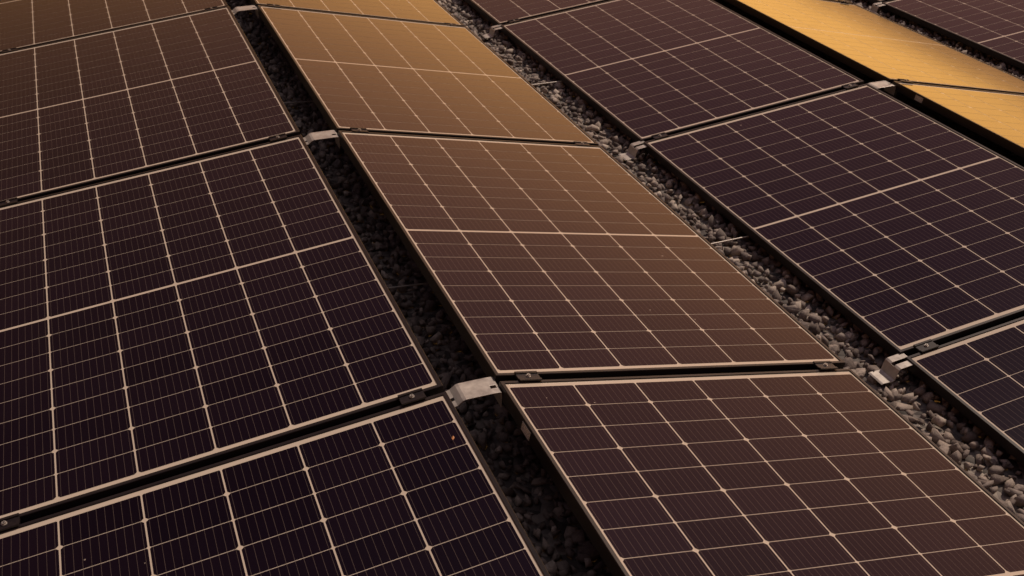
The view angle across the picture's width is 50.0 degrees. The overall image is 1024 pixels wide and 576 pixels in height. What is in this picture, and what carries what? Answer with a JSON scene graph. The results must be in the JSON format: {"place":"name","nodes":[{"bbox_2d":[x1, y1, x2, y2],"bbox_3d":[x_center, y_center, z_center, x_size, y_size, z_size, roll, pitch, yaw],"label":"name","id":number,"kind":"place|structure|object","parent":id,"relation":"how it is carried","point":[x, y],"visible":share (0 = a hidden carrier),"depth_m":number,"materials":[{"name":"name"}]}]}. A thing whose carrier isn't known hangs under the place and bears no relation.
{"place":"outdoors","nodes":[
{"label":"outdoors","id":0,"kind":"place"},
{"bbox_2d":[225,0,1023,575],"bbox_3d":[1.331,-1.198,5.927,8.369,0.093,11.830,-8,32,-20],"label":"gravel","id":1,"kind":"structure","parent":0,"point":[945,440],"depth_m":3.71,"materials":[{"name":"grey gravel"}]},
{"bbox_2d":[283,101,313,103],"bbox_3d":[-1.048,-0.828,4.928,0.600,0.006,0.006,-7,32,-18],"label":"tie wire","id":2,"kind":"object","parent":1,"relation":"on","point":[297,102],"visible":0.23,"depth_m":4.96,"materials":[{"name":"metal"}]},
{"bbox_2d":[388,282,427,288],"bbox_3d":[-0.422,0.003,3.549,0.600,0.006,0.006,-7,32,-18],"label":"tie wire","id":3,"kind":"object","parent":1,"relation":"on","point":[407,285],"visible":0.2,"depth_m":3.57,"materials":[{"name":"metal"}]},
{"bbox_2d":[482,25,502,38],"bbox_3d":[-0.104,-1.419,6.075,0.115,0.056,0.065,-8,32,-20],"label":"valley bracket","id":4,"kind":"object","parent":1,"relation":"on","point":[491,33],"visible":1,"depth_m":6.07,"materials":[{"name":"metal"}]},
{"bbox_2d":[532,81,561,84],"bbox_3d":[0.171,-1.006,5.393,0.554,0.010,0.006,-11,33,-24],"label":"tie wire","id":5,"kind":"object","parent":1,"relation":"on","point":[547,83],"visible":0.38,"depth_m":5.39,"materials":[{"name":"metal"}]},
{"bbox_2d":[618,141,646,160],"bbox_3d":[0.522,-0.588,4.696,0.115,0.056,0.065,-10,33,-22],"label":"valley bracket","id":6,"kind":"object","parent":1,"relation":"on","point":[631,153],"visible":1,"depth_m":4.69,"materials":[{"name":"metal"}]},
{"bbox_2d":[711,236,748,244],"bbox_3d":[0.797,-0.175,4.014,0.554,0.010,0.006,-11,33,-24],"label":"tie wire","id":7,"kind":"object","parent":1,"relation":"on","point":[729,240],"visible":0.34,"depth_m":4.01,"materials":[{"name":"metal"}]},
{"bbox_2d":[869,2,884,12],"bbox_3d":[2.300,-1.772,6.951,0.115,0.056,0.065,-7,31,-17],"label":"valley bracket","id":8,"kind":"object","parent":1,"relation":"on","point":[874,8],"visible":0.76,"depth_m":6.95,"materials":[{"name":"metal"}]},
{"bbox_2d":[868,353,912,384],"bbox_3d":[1.147,0.243,3.316,0.115,0.056,0.065,-9,32,-20],"label":"valley bracket","id":9,"kind":"object","parent":1,"relation":"on","point":[888,372],"visible":1,"depth_m":3.31,"materials":[{"name":"metal"}]},
{"bbox_2d":[886,91,911,99],"bbox_3d":[2.249,-0.914,5.303,1.074,0.053,0.070,0,29,-24],"label":"mounting rail","id":10,"kind":"object","parent":1,"relation":"on","point":[897,95],"visible":0.17,"depth_m":5.07,"materials":[{"name":"black metal"}]},
{"bbox_2d":[898,78,913,82],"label":"panel clamp","id":11,"kind":"object","parent":10,"relation":"on","point":[903,80],"visible":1,"depth_m":5.08,"materials":[{"name":"metal"}]},
{"bbox_2d":[892,81,1023,157],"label":"solar panel","id":12,"kind":"object","parent":10,"relation":"on","point":[996,117],"visible":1,"depth_m":4.88,"materials":[{"name":"black glass"}]},
{"bbox_3d":[0.471,0.271,3.046,1.074,0.053,0.070,0,29,-24],"label":"mounting rail","id":13,"kind":"object","parent":1,"relation":"on","visible":0},
{"bbox_2d":[514,371,542,380],"bbox_3d":[0.042,0.228,2.825,0.064,0.014,0.042,0,29,-24],"label":"panel clamp","id":14,"kind":"object","parent":13,"relation":"on","point":[527,376],"visible":1,"depth_m":2.82,"materials":[{"name":"metal"}]},
{"bbox_2d":[338,130,844,386],"bbox_3d":[0.164,-0.172,3.722,1.134,0.036,1.704,0,29,-24],"label":"solar panel","id":15,"kind":"object","parent":13,"relation":"on","point":[546,261],"visible":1,"depth_m":3.51,"materials":[{"name":"black glass"}]},
{"bbox_2d":[498,369,1023,575],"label":"solar panel","id":16,"kind":"object","parent":13,"relation":"on","point":[838,472],"visible":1,"depth_m":2.64,"materials":[{"name":"black glass"}]},
{"bbox_2d":[813,361,837,369],"bbox_3d":[0.919,0.228,3.224,0.064,0.014,0.042,0,29,-24],"label":"panel clamp","id":17,"kind":"object","parent":13,"relation":"on","point":[825,365],"visible":1,"depth_m":3.22,"materials":[{"name":"metal"}]},
{"bbox_3d":[-0.155,-0.560,4.426,1.074,0.053,0.070,0,29,-24],"label":"mounting rail","id":18,"kind":"object","parent":1,"relation":"on","visible":0},
{"bbox_2d":[350,127,368,132],"bbox_3d":[-0.584,-0.603,4.205,0.064,0.014,0.042,0,29,-24],"label":"panel clamp","id":19,"kind":"object","parent":18,"relation":"on","point":[356,129],"visible":1,"depth_m":4.20,"materials":[{"name":"metal"}]},
{"bbox_2d":[257,5,598,145],"bbox_3d":[-0.461,-1.004,5.101,1.134,0.035,1.704,0,29,-24],"label":"solar panel","id":20,"kind":"object","parent":18,"relation":"on","point":[382,75],"visible":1,"depth_m":4.95,"materials":[{"name":"black glass"}]},
{"bbox_2d":[573,141,590,145],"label":"panel clamp","id":21,"kind":"object","parent":18,"relation":"on","point":[580,143],"visible":1,"depth_m":4.60,"materials":[{"name":"metal"}]},
{"bbox_3d":[-0.781,-1.391,5.805,1.074,0.053,0.070,0,29,-24],"label":"mounting rail","id":22,"kind":"object","parent":1,"relation":"on","visible":0},
{"bbox_2d":[267,3,280,7],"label":"panel clamp","id":23,"kind":"object","parent":22,"relation":"on","point":[273,5],"visible":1,"depth_m":5.58,"materials":[{"name":"metal"}]},
{"bbox_2d":[250,0,463,25],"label":"solar panel","id":24,"kind":"object","parent":22,"relation":"on","point":[431,11],"visible":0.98,"depth_m":5.97,"materials":[{"name":"black glass"}]},
{"bbox_3d":[1.715,0.088,3.500,1.074,0.053,0.070,-16,34,-15],"label":"mounting rail","id":25,"kind":"object","parent":1,"relation":"on","visible":0},
{"bbox_2d":[643,84,1023,360],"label":"solar panel","id":26,"kind":"object","parent":25,"relation":"on","point":[891,225],"visible":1,"depth_m":4.09,"materials":[{"name":"black glass"}]},
{"bbox_2d":[913,339,938,351],"bbox_3d":[1.263,0.177,3.349,0.064,0.014,0.042,-16,34,-15],"label":"panel clamp","id":27,"kind":"object","parent":25,"relation":"on","point":[927,346],"visible":1,"depth_m":3.35,"materials":[{"name":"metal"}]},
{"bbox_2d":[905,317,1023,464],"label":"solar panel","id":28,"kind":"object","parent":25,"relation":"on","point":[977,379],"visible":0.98,"depth_m":3.22,"materials":[{"name":"black glass"}]},
{"bbox_3d":[1.089,-0.743,4.880,1.074,0.053,0.070,-16,34,-15],"label":"mounting rail","id":29,"kind":"object","parent":1,"relation":"on","visible":0},
{"bbox_2d":[651,132,668,138],"bbox_3d":[0.637,-0.654,4.729,0.064,0.014,0.042,-16,34,-15],"label":"panel clamp","id":30,"kind":"object","parent":29,"relation":"on","point":[660,135],"visible":1,"depth_m":4.73,"materials":[{"name":"metal"}]},
{"bbox_2d":[841,82,858,88],"bbox_3d":[1.531,-0.915,4.977,0.064,0.014,0.042,-16,34,-15],"label":"panel clamp","id":31,"kind":"object","parent":29,"relation":"on","point":[849,85],"visible":1,"depth_m":4.97,"materials":[{"name":"metal"}]},
{"bbox_2d":[868,81,895,94],"bbox_3d":[1.653,-0.908,5.026,0.190,0.048,0.072,-8,32,-20],"label":"ridge bracket","id":32,"kind":"object","parent":29,"relation":"attached to","point":[888,87],"visible":0.45,"depth_m":5.04,"materials":[{"name":"metal"}]},
{"bbox_3d":[0.463,-1.574,6.259,1.074,0.053,0.070,-16,34,-15],"label":"mounting rail","id":33,"kind":"object","parent":1,"relation":"on","visible":0},
{"bbox_2d":[508,18,520,22],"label":"panel clamp","id":34,"kind":"object","parent":33,"relation":"on","point":[513,20],"visible":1,"depth_m":6.10,"materials":[{"name":"metal"}]},
{"bbox_2d":[464,0,608,29],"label":"solar panel","id":35,"kind":"object","parent":33,"relation":"on","point":[497,12],"visible":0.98,"depth_m":6.27,"materials":[{"name":"black glass"}]},
{"bbox_2d":[501,0,863,145],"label":"solar panel","id":36,"kind":"object","parent":33,"relation":"on","point":[638,70],"visible":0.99,"depth_m":5.39,"materials":[{"name":"black glass"}]},
{"bbox_3d":[-0.690,0.442,2.623,1.074,0.053,0.070,-16,34,-15],"label":"mounting rail","id":37,"kind":"object","parent":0,"visible":0},
{"bbox_2d":[0,513,19,530],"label":"panel clamp","id":38,"kind":"object","parent":37,"relation":"on","point":[13,521],"visible":1,"depth_m":2.47,"materials":[{"name":"metal"}]},
{"bbox_2d":[0,135,443,523],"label":"solar panel","id":39,"kind":"object","parent":37,"relation":"on","point":[159,324],"visible":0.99,"depth_m":3.08,"materials":[{"name":"black glass"}]},
{"bbox_2d":[0,391,549,575],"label":"solar panel","id":40,"kind":"object","parent":37,"relation":"on","point":[412,489],"visible":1,"depth_m":2.42,"materials":[{"name":"black glass"}]},
{"bbox_2d":[398,388,426,404],"bbox_3d":[-0.247,0.270,2.720,0.064,0.014,0.042,-16,34,-15],"label":"panel clamp","id":41,"kind":"object","parent":37,"relation":"on","point":[409,397],"visible":1,"depth_m":2.72,"materials":[{"name":"metal"}]},
{"bbox_2d":[446,377,501,407],"bbox_3d":[-0.126,0.277,2.770,0.190,0.048,0.072,-8,32,-19],"label":"ridge bracket","id":42,"kind":"object","parent":37,"relation":"attached to","point":[460,393],"visible":0.7,"depth_m":2.77,"materials":[{"name":"metal"}]},
{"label":"mounting rail","id":43,"kind":"object","parent":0,"visible":0},
{"bbox_2d":[0,197,17,206],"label":"panel clamp","id":44,"kind":"object","parent":43,"relation":"on","point":[8,201],"visible":1,"depth_m":3.85,"materials":[{"name":"metal"}]},
{"bbox_2d":[0,6,299,201],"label":"solar panel","id":45,"kind":"object","parent":43,"relation":"on","point":[81,111],"visible":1,"depth_m":4.52,"materials":[{"name":"black glass"}]},
{"bbox_2d":[268,133,286,141],"bbox_3d":[-0.873,-0.561,4.099,0.064,0.014,0.042,-16,34,-15],"label":"panel clamp","id":46,"kind":"object","parent":43,"relation":"on","point":[277,137],"visible":1,"depth_m":4.10,"materials":[{"name":"metal"}]},
{"bbox_2d":[303,130,339,147],"bbox_3d":[-0.751,-0.554,4.149,0.190,0.048,0.072,-8,32,-19],"label":"ridge bracket","id":47,"kind":"object","parent":43,"relation":"attached to","point":[309,138],"visible":0.69,"depth_m":4.15,"materials":[{"name":"metal"}]},
{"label":"mounting rail","id":48,"kind":"object","parent":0,"visible":0},
{"bbox_2d":[2,47,16,52],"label":"panel clamp","id":49,"kind":"object","parent":48,"relation":"on","point":[9,50],"visible":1,"depth_m":5.23,"materials":[{"name":"metal"}]},
{"bbox_2d":[0,0,227,52],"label":"solar panel","id":50,"kind":"object","parent":48,"relation":"on","point":[26,23],"visible":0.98,"depth_m":5.56,"materials":[{"name":"black glass"}]},
{"bbox_2d":[204,6,217,10],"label":"panel clamp","id":51,"kind":"object","parent":48,"relation":"on","point":[211,8],"visible":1,"depth_m":5.48,"materials":[{"name":"metal"}]},
{"bbox_2d":[231,5,258,17],"bbox_3d":[-1.377,-1.385,5.528,0.190,0.048,0.072,-9,32,-21],"label":"ridge bracket","id":52,"kind":"object","parent":48,"relation":"attached to","point":[235,10],"visible":0.73,"depth_m":5.53,"materials":[{"name":"metal"}]},
{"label":"mounting rail","id":53,"kind":"object","parent":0,"visible":0},
{"bbox_2d":[724,0,1023,93],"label":"solar panel","id":54,"kind":"object","parent":53,"relation":"on","point":[873,45],"visible":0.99,"depth_m":5.80,"materials":[{"name":"black glass"}]},
{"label":"mounting rail","id":55,"kind":"object","parent":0,"visible":0},
{"bbox_2d":[865,0,886,4],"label":"solar panel","id":56,"kind":"object","parent":55,"relation":"on","point":[873,1],"visible":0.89,"depth_m":7.01,"materials":[{"name":"glass"}]},
{"bbox_2d":[881,0,1023,69],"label":"solar panel","id":57,"kind":"object","parent":55,"relation":"on","point":[994,28],"visible":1,"depth_m":6.57,"materials":[{"name":"black glass"}]}
]}

